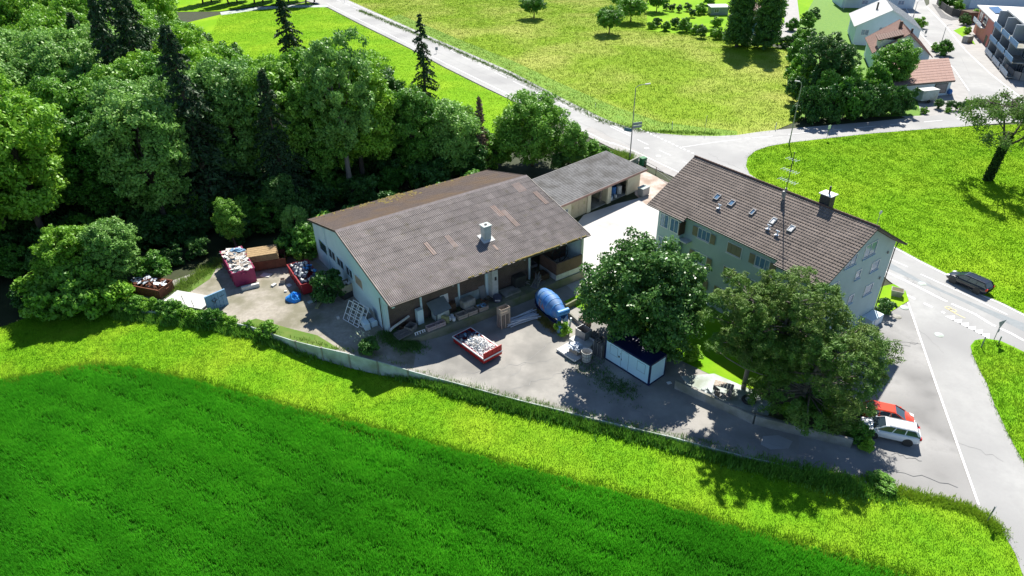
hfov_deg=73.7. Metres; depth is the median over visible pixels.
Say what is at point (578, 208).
door
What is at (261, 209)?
shrub
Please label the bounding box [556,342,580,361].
slab bed
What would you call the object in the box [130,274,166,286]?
scrap metal
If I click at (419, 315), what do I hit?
locker
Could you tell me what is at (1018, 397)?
grass island
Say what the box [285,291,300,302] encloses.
tarp bundle
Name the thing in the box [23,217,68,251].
shrub
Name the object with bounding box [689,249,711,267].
window
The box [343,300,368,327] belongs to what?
window frame stack
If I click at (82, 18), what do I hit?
broadleaf tree
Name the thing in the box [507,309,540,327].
profile bundle
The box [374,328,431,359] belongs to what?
weeds
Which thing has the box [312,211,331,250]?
shrub
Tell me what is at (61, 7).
broadleaf tree
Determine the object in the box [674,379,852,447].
garden wall
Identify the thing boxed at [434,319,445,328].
pink crate
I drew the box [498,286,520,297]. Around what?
steel plate
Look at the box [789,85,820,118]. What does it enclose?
shrub
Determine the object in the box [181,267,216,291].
weedy ground
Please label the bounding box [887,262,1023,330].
road patch
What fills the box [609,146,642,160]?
weeds
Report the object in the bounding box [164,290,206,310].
loading platform
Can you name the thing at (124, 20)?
spruce tree
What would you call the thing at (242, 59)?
broadleaf tree
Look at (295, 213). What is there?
broadleaf tree
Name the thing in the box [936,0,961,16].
dark fence
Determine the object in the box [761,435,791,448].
lane patch
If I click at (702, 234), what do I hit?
window
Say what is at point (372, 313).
door leaf
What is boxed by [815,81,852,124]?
shrub
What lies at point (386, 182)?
shrub
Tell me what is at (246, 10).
farm track
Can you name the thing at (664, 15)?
village garden
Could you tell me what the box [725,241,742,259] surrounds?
window
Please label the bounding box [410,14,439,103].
spruce tree
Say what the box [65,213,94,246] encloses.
shrub
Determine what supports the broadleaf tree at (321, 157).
on the ground at (214, 248)
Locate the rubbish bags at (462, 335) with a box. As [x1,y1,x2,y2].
[456,330,477,341]
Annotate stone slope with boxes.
[932,4,957,19]
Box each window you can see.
[318,238,326,254]
[327,246,335,262]
[336,255,344,271]
[345,264,353,280]
[354,273,362,289]
[610,344,617,356]
[637,360,645,373]
[657,235,666,250]
[659,212,669,229]
[669,217,679,234]
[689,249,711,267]
[692,226,715,244]
[699,279,707,288]
[722,265,737,278]
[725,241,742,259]
[744,279,756,286]
[748,253,775,272]
[844,252,858,270]
[847,293,854,305]
[854,269,861,281]
[861,29,868,34]
[862,239,878,260]
[863,282,873,297]
[869,258,880,273]
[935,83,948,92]
[978,11,983,21]
[982,15,988,26]
[1016,64,1023,72]
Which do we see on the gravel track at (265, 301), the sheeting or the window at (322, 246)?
the sheeting
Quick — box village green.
[953,26,974,43]
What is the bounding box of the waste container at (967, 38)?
[961,35,973,42]
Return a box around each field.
[173,0,304,11]
[188,2,524,132]
[746,124,1023,312]
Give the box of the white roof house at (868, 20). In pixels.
[847,0,923,44]
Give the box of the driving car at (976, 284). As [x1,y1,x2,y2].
[946,271,994,294]
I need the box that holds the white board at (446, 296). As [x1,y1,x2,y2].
[440,293,448,301]
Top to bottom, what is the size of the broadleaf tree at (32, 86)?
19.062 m
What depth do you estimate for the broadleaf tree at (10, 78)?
96.88 m
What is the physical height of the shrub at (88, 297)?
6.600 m
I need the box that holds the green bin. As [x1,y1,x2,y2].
[639,156,647,165]
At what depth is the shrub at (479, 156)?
106.73 m
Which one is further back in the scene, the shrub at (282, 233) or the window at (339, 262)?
the shrub at (282, 233)
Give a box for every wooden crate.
[399,321,408,329]
[404,321,417,333]
[455,310,467,319]
[465,306,477,315]
[476,302,488,311]
[497,304,509,315]
[569,349,580,355]
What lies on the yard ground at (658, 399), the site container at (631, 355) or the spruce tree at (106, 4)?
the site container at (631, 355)
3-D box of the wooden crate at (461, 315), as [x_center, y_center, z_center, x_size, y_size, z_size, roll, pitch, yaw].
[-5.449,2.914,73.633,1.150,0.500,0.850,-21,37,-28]
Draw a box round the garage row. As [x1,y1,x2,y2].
[532,151,647,218]
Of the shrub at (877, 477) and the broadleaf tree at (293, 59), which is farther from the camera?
the broadleaf tree at (293, 59)
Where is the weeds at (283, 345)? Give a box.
[268,337,330,359]
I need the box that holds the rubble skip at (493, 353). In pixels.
[452,327,502,363]
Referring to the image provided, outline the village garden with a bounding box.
[646,0,812,42]
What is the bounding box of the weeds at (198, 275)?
[163,251,223,299]
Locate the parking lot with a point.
(910, 387)
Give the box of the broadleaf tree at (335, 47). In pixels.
[309,43,340,64]
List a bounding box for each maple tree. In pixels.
[423,97,482,177]
[492,88,571,165]
[574,225,712,363]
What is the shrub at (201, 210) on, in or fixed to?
on the ground at (214, 248)
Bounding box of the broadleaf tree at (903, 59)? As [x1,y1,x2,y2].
[868,37,922,81]
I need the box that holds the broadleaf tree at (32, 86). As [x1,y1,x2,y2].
[23,68,80,100]
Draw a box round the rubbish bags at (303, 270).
[291,260,315,283]
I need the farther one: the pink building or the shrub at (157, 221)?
the pink building
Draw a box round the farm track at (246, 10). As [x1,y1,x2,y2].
[220,5,327,14]
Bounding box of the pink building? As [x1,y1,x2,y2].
[973,5,1023,46]
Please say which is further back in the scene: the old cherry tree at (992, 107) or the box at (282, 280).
the old cherry tree at (992, 107)
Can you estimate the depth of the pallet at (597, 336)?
70.88 m
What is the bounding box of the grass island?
[971,339,1023,460]
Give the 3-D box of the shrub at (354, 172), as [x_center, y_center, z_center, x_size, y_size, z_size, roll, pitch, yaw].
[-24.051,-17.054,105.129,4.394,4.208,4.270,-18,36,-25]
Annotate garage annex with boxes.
[880,58,955,97]
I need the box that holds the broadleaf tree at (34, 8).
[0,3,58,31]
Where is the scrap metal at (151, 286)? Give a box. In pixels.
[131,275,167,289]
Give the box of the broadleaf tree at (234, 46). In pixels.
[216,40,244,55]
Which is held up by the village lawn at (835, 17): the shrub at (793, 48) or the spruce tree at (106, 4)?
the shrub at (793, 48)
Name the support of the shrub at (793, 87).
on the village lawn at (835, 17)
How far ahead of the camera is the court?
93.86 m
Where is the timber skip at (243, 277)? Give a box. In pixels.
[220,246,256,286]
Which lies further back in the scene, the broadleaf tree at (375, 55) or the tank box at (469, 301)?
the broadleaf tree at (375, 55)
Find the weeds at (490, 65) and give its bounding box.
[356,9,719,135]
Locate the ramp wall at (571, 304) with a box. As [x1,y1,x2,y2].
[565,299,580,308]
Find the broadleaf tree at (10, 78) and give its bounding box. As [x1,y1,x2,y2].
[0,63,20,89]
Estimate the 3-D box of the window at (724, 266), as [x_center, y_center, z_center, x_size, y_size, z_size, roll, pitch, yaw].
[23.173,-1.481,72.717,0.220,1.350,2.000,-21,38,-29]
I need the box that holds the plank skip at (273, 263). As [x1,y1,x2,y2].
[252,249,286,270]
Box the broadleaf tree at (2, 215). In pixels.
[0,184,8,221]
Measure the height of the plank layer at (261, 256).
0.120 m
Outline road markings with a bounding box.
[328,0,1023,504]
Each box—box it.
[280,277,285,283]
[448,301,455,312]
[459,295,475,309]
[637,184,649,196]
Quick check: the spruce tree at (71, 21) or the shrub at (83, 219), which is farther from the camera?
the spruce tree at (71, 21)
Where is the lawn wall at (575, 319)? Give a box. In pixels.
[568,313,582,325]
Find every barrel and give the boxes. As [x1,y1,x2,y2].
[611,185,615,195]
[616,185,621,193]
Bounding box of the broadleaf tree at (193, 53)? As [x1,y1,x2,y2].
[180,45,221,62]
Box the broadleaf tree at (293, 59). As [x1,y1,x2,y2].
[269,46,347,151]
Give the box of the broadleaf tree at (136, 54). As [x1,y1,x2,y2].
[115,49,158,75]
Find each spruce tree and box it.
[65,12,79,29]
[86,0,128,66]
[87,10,108,60]
[97,0,119,29]
[111,0,146,57]
[120,0,160,52]
[155,22,256,236]
[251,68,313,203]
[273,0,307,58]
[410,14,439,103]
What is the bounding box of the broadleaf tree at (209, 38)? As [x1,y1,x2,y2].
[186,28,213,46]
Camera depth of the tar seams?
67.30 m
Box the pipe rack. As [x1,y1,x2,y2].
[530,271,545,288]
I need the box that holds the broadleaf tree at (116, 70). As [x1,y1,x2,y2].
[82,56,148,88]
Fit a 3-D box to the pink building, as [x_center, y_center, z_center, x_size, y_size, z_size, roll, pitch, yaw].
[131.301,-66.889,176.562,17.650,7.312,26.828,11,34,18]
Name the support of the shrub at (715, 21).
on the village garden
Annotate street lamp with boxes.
[624,83,650,156]
[788,80,801,143]
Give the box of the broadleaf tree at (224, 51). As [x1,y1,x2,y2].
[203,42,252,62]
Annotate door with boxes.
[204,289,228,309]
[571,197,586,217]
[620,350,628,370]
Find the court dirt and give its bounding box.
[635,172,667,204]
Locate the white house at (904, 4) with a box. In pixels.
[832,0,915,8]
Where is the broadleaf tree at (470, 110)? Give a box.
[462,104,475,116]
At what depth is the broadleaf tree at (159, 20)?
144.91 m
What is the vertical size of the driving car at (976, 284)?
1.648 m
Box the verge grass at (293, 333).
[252,319,339,349]
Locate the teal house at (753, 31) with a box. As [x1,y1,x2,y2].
[752,4,760,35]
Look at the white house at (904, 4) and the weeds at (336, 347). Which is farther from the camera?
the white house at (904, 4)
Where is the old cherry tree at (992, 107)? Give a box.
[951,86,1023,181]
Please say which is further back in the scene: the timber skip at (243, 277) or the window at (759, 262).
the timber skip at (243, 277)
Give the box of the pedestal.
[339,290,353,299]
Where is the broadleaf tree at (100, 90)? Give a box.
[79,74,158,192]
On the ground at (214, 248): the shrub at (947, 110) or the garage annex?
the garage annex
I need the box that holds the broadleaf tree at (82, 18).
[57,12,106,26]
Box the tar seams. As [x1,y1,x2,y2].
[381,26,1018,486]
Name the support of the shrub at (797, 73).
on the village lawn at (835, 17)
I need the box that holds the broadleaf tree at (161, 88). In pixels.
[146,69,231,183]
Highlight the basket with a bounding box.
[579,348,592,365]
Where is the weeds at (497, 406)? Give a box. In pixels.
[436,377,561,424]
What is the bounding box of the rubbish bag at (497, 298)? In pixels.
[493,294,501,302]
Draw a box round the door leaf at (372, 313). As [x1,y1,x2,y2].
[369,308,375,319]
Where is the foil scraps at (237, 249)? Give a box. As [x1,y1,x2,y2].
[229,247,245,253]
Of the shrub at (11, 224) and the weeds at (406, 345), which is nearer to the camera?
the weeds at (406, 345)
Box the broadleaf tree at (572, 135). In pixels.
[557,120,588,162]
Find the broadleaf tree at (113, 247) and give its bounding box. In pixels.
[76,216,141,292]
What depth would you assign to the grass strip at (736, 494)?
59.16 m
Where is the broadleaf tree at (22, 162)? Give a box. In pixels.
[0,91,42,227]
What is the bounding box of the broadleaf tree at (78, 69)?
[58,65,90,90]
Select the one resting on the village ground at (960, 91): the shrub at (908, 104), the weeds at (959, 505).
the shrub at (908, 104)
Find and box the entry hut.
[958,9,979,22]
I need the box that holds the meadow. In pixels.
[349,0,798,134]
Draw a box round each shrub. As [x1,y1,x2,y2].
[0,225,28,257]
[0,228,19,246]
[0,243,32,278]
[3,214,43,243]
[3,242,29,260]
[5,286,31,309]
[9,270,60,317]
[19,241,40,274]
[22,260,91,321]
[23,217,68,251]
[43,211,77,226]
[52,259,123,320]
[55,219,92,255]
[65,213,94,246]
[81,204,125,220]
[89,272,138,312]
[114,204,159,244]
[121,295,145,314]
[132,249,172,284]
[135,211,178,252]
[140,297,156,315]
[147,203,179,227]
[153,299,169,314]
[158,242,184,265]
[161,298,187,320]
[171,209,183,215]
[178,308,193,317]
[184,236,209,260]
[184,308,198,321]
[188,194,226,227]
[196,309,209,324]
[200,308,226,327]
[216,314,227,325]
[219,216,253,246]
[223,315,239,329]
[227,180,262,216]
[234,195,253,226]
[241,319,254,330]
[250,197,291,234]
[254,319,278,339]
[273,220,317,260]
[279,222,310,252]
[293,186,316,213]
[298,181,324,216]
[306,162,339,184]
[309,168,346,202]
[309,267,346,303]
[310,208,328,217]
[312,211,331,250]
[334,174,355,202]
[336,157,368,175]
[340,165,369,176]
[340,173,380,205]
[341,205,353,209]
[357,336,380,355]
[363,151,383,171]
[370,157,402,186]
[376,166,405,193]
[377,190,392,198]
[388,144,408,162]
[392,152,425,188]
[405,155,445,189]
[426,154,456,184]
[432,167,452,184]
[447,143,488,176]
[455,147,482,175]
[463,168,479,175]
[484,136,511,169]
[550,152,582,168]
[553,321,572,336]
[582,138,601,158]
[599,145,613,153]
[646,21,656,28]
[653,18,662,26]
[660,21,671,30]
[668,3,675,10]
[670,17,679,27]
[676,4,682,11]
[676,18,692,31]
[683,2,691,10]
[684,344,704,362]
[689,8,696,16]
[690,24,698,33]
[695,2,707,13]
[696,24,708,37]
[703,0,714,3]
[709,16,723,26]
[712,27,722,38]
[775,35,784,46]
[776,402,801,418]
[781,35,797,47]
[782,53,806,79]
[784,17,799,30]
[785,38,815,63]
[785,70,819,103]
[788,63,815,86]
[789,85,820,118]
[792,28,805,38]
[798,388,827,413]
[799,10,817,27]
[799,27,814,42]
[800,83,842,124]
[808,68,840,87]
[810,7,820,17]
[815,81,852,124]
[822,405,845,428]
[833,75,865,120]
[836,64,865,83]
[844,420,875,444]
[845,76,878,118]
[857,435,874,453]
[860,78,892,115]
[863,61,893,87]
[865,469,897,495]
[874,297,897,314]
[876,82,898,115]
[879,85,911,114]
[896,87,921,114]
[914,16,928,27]
[920,107,929,113]
[931,42,939,51]
[934,98,944,107]
[935,39,954,55]
[938,0,957,5]
[944,107,951,112]
[945,100,956,107]
[952,0,965,9]
[954,100,965,109]
[958,13,971,24]
[963,27,971,33]
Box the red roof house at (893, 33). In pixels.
[864,19,932,68]
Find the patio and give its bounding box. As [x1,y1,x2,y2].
[681,374,770,414]
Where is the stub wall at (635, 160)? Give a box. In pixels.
[630,157,638,163]
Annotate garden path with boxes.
[780,0,799,36]
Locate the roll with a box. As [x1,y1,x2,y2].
[389,315,409,331]
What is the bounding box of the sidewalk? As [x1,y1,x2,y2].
[927,4,1023,96]
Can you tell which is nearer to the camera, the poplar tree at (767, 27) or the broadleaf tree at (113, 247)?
the broadleaf tree at (113, 247)
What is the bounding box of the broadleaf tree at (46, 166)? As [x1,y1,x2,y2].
[0,73,69,230]
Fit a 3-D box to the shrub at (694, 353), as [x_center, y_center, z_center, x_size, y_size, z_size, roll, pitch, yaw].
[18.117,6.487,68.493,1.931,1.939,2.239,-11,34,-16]
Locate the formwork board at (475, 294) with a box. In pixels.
[455,289,480,306]
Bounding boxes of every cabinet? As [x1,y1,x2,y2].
[359,316,370,330]
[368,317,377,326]
[511,272,525,287]
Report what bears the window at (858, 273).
in the apartment house at (719, 218)
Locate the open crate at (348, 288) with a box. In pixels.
[336,278,352,293]
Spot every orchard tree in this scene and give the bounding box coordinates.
[518,0,546,17]
[595,5,625,33]
[615,0,648,21]
[646,0,669,11]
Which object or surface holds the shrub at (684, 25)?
on the village garden
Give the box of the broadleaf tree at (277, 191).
[260,172,302,213]
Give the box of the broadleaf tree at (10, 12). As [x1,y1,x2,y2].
[0,0,28,28]
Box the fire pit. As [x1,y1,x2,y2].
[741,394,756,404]
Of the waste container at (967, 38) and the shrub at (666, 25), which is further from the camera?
the shrub at (666, 25)
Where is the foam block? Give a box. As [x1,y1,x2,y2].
[441,315,449,323]
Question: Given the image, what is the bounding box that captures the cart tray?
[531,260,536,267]
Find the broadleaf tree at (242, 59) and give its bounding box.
[204,55,248,149]
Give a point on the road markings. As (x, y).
(888, 272)
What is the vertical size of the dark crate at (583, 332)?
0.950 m
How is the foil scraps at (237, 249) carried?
on the board scraps at (239, 267)
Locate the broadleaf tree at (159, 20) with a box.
[151,15,162,34]
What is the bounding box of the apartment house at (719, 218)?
[647,152,907,355]
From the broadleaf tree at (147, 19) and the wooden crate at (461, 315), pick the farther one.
the broadleaf tree at (147, 19)
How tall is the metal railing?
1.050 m
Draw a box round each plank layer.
[245,246,276,258]
[247,244,276,257]
[247,249,277,260]
[251,248,277,260]
[251,252,278,262]
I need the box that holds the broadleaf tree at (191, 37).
[150,24,217,54]
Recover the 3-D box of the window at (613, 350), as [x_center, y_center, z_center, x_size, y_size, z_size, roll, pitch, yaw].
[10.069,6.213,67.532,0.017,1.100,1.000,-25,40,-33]
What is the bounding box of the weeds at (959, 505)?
[858,472,1013,539]
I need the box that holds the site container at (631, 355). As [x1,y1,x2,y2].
[604,331,666,385]
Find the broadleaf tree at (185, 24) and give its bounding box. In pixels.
[168,21,204,34]
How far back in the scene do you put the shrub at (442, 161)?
103.62 m
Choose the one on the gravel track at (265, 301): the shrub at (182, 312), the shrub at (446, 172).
the shrub at (182, 312)
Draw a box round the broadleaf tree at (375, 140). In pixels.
[309,51,398,176]
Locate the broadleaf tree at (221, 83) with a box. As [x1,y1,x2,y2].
[182,57,274,178]
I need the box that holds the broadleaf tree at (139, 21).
[109,12,152,29]
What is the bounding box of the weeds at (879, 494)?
[745,451,909,509]
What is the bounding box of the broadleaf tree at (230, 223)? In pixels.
[210,197,246,246]
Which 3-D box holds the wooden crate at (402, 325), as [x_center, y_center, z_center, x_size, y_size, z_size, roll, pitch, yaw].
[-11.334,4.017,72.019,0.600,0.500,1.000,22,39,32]
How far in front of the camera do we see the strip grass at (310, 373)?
62.01 m
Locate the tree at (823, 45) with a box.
[799,31,850,78]
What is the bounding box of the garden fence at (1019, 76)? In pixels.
[998,56,1023,80]
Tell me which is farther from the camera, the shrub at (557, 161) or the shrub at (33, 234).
the shrub at (557, 161)
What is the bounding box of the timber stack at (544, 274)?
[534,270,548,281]
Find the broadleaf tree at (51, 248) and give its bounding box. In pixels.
[28,224,96,286]
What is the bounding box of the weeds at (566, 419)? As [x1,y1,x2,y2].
[106,309,876,499]
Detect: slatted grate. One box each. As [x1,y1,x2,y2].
[391,329,407,339]
[393,328,410,339]
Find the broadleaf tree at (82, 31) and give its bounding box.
[69,21,135,56]
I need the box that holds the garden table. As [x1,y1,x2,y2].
[714,380,733,390]
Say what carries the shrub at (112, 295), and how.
on the ground at (214, 248)
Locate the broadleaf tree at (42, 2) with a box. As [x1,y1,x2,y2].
[16,0,54,12]
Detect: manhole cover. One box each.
[893,314,901,318]
[900,305,908,309]
[934,332,943,336]
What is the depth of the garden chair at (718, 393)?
63.37 m
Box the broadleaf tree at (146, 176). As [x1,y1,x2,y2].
[84,89,198,214]
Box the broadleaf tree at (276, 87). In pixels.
[222,58,306,177]
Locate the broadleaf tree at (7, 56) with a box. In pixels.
[0,38,35,70]
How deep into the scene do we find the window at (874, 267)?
69.34 m
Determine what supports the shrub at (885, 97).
on the ground at (214, 248)
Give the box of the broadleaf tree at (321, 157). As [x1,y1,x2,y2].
[278,73,349,178]
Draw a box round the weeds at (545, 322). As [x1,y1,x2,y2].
[531,307,556,332]
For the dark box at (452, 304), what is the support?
on the workshop hall
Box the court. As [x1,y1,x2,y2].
[567,198,658,293]
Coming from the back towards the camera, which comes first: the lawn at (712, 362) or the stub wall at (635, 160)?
the stub wall at (635, 160)
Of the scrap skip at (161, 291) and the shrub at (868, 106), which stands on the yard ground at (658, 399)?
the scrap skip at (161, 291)
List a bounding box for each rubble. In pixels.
[460,334,492,350]
[463,336,494,356]
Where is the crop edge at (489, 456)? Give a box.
[0,357,973,575]
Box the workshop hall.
[307,170,590,341]
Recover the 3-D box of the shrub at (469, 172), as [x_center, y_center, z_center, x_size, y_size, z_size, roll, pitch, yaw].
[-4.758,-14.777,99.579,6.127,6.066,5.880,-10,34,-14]
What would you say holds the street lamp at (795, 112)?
on the green field at (952, 233)
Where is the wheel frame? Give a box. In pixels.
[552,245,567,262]
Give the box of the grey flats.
[984,9,1023,78]
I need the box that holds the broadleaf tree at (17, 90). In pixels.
[3,85,64,210]
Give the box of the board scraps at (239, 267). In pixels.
[219,246,252,272]
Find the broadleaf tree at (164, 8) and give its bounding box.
[139,0,178,24]
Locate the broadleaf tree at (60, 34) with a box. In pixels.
[13,26,95,78]
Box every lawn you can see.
[564,295,836,388]
[797,0,921,118]
[875,284,908,313]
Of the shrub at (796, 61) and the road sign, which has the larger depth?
the shrub at (796, 61)
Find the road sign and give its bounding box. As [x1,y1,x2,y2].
[994,319,1006,338]
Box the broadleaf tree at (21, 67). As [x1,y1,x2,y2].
[0,57,44,89]
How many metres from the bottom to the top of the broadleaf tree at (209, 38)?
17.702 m
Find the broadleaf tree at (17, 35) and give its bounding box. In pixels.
[2,27,56,48]
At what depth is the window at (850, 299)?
69.39 m
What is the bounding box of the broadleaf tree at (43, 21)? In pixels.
[13,9,67,33]
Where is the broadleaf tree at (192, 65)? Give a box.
[184,56,218,70]
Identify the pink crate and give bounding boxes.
[425,323,436,331]
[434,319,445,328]
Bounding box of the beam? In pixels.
[241,282,259,290]
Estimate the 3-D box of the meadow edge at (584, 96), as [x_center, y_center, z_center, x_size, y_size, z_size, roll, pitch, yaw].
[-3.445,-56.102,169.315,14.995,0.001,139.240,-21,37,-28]
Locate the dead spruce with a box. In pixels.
[474,96,490,169]
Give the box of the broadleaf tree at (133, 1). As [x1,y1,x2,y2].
[85,0,137,8]
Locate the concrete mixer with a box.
[535,288,571,333]
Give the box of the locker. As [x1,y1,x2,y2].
[415,307,423,324]
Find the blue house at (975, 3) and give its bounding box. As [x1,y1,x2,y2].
[961,0,1023,7]
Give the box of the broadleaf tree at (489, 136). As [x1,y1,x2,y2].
[483,127,494,141]
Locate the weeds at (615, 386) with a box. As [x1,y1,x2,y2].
[565,356,642,408]
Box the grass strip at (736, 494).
[0,310,1022,575]
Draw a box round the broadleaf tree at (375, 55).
[347,48,394,81]
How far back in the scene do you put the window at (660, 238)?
78.88 m
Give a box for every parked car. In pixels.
[860,415,921,446]
[862,400,914,421]
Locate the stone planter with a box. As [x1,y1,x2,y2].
[891,286,904,297]
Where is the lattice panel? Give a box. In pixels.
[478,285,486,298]
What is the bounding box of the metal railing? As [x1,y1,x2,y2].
[644,161,670,179]
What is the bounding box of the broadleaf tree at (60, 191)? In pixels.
[3,101,77,214]
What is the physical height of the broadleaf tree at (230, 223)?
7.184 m
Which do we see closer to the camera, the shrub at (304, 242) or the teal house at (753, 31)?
the shrub at (304, 242)
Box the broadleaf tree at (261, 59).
[244,53,282,67]
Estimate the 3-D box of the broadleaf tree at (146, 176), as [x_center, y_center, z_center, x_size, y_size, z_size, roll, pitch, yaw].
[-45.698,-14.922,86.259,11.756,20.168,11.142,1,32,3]
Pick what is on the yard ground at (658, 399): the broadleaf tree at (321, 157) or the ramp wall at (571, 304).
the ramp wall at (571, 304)
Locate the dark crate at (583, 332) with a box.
[575,324,591,340]
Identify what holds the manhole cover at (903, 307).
on the parking lot
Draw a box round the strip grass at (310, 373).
[0,309,1023,575]
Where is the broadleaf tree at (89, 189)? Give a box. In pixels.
[51,110,129,217]
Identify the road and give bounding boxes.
[307,0,1023,575]
[908,0,1022,125]
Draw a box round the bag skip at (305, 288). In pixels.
[286,259,318,294]
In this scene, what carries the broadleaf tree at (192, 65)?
on the ground at (214, 248)
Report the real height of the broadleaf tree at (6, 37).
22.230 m
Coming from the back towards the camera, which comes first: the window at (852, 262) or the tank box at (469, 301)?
the tank box at (469, 301)
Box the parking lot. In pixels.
[799,303,976,504]
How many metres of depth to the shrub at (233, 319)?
72.55 m
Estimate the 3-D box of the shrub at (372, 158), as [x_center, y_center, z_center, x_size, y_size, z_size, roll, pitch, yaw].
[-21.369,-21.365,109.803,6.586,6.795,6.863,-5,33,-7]
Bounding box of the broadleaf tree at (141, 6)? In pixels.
[135,0,159,25]
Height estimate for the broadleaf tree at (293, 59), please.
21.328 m
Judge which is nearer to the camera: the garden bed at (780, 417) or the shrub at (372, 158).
the garden bed at (780, 417)
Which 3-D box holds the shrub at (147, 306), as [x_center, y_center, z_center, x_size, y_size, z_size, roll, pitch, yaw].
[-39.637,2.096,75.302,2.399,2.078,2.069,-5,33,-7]
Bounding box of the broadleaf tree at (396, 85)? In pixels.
[373,65,407,157]
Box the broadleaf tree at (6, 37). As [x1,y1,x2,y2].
[0,28,16,52]
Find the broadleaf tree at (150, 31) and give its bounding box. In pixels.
[122,25,159,51]
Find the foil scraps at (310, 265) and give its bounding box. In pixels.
[301,264,316,271]
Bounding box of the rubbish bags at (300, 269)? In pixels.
[290,261,312,280]
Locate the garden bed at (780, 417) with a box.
[751,382,862,435]
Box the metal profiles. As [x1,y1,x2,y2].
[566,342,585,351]
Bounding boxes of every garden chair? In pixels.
[715,390,721,396]
[724,389,731,400]
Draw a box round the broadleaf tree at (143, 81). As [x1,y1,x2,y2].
[131,75,164,90]
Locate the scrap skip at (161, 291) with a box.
[128,277,174,298]
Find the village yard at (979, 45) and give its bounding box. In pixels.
[929,0,1023,60]
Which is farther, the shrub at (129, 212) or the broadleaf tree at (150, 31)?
the broadleaf tree at (150, 31)
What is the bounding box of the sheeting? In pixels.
[260,273,271,277]
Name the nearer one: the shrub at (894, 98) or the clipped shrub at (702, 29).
the shrub at (894, 98)
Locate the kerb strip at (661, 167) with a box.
[582,127,678,176]
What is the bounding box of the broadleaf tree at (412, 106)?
[384,84,442,164]
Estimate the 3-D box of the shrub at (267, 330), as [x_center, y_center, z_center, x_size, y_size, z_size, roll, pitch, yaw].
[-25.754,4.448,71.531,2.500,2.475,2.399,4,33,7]
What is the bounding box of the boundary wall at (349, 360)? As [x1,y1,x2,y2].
[120,307,866,483]
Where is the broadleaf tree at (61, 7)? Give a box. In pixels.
[44,0,107,24]
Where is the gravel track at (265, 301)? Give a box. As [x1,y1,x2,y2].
[176,258,414,369]
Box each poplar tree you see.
[722,0,758,47]
[750,0,788,50]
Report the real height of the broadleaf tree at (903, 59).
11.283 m
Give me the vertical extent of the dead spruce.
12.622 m
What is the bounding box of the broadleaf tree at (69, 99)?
[29,73,121,151]
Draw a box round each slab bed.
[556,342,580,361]
[569,335,594,348]
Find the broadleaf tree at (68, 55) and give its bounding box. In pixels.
[27,38,105,80]
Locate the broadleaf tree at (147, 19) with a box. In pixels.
[100,1,159,32]
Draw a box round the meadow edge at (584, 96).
[389,14,736,135]
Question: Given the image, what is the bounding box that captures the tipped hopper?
[426,296,450,320]
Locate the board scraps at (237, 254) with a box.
[221,248,251,270]
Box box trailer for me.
[914,87,940,102]
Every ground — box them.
[0,0,1023,568]
[0,368,896,575]
[123,255,977,508]
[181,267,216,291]
[902,9,972,121]
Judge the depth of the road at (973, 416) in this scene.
76.60 m
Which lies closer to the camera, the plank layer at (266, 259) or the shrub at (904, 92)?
the plank layer at (266, 259)
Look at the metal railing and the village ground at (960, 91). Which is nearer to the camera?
the metal railing
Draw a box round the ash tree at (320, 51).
[296,26,377,202]
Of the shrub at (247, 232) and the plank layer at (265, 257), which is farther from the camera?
the shrub at (247, 232)
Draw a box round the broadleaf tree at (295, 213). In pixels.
[279,204,308,236]
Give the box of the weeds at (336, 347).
[241,321,815,468]
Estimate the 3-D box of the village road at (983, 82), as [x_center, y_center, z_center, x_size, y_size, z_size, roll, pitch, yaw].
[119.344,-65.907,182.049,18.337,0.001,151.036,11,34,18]
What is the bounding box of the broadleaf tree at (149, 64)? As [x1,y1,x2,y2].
[130,50,183,80]
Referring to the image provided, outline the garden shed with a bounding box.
[707,4,727,14]
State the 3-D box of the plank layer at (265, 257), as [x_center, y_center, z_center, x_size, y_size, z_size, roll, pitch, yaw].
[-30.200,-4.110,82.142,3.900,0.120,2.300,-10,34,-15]
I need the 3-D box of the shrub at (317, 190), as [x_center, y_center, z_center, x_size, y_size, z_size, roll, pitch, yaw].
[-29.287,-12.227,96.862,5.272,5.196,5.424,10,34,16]
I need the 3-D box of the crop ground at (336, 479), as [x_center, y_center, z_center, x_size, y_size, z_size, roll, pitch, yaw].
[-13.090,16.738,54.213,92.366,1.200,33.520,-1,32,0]

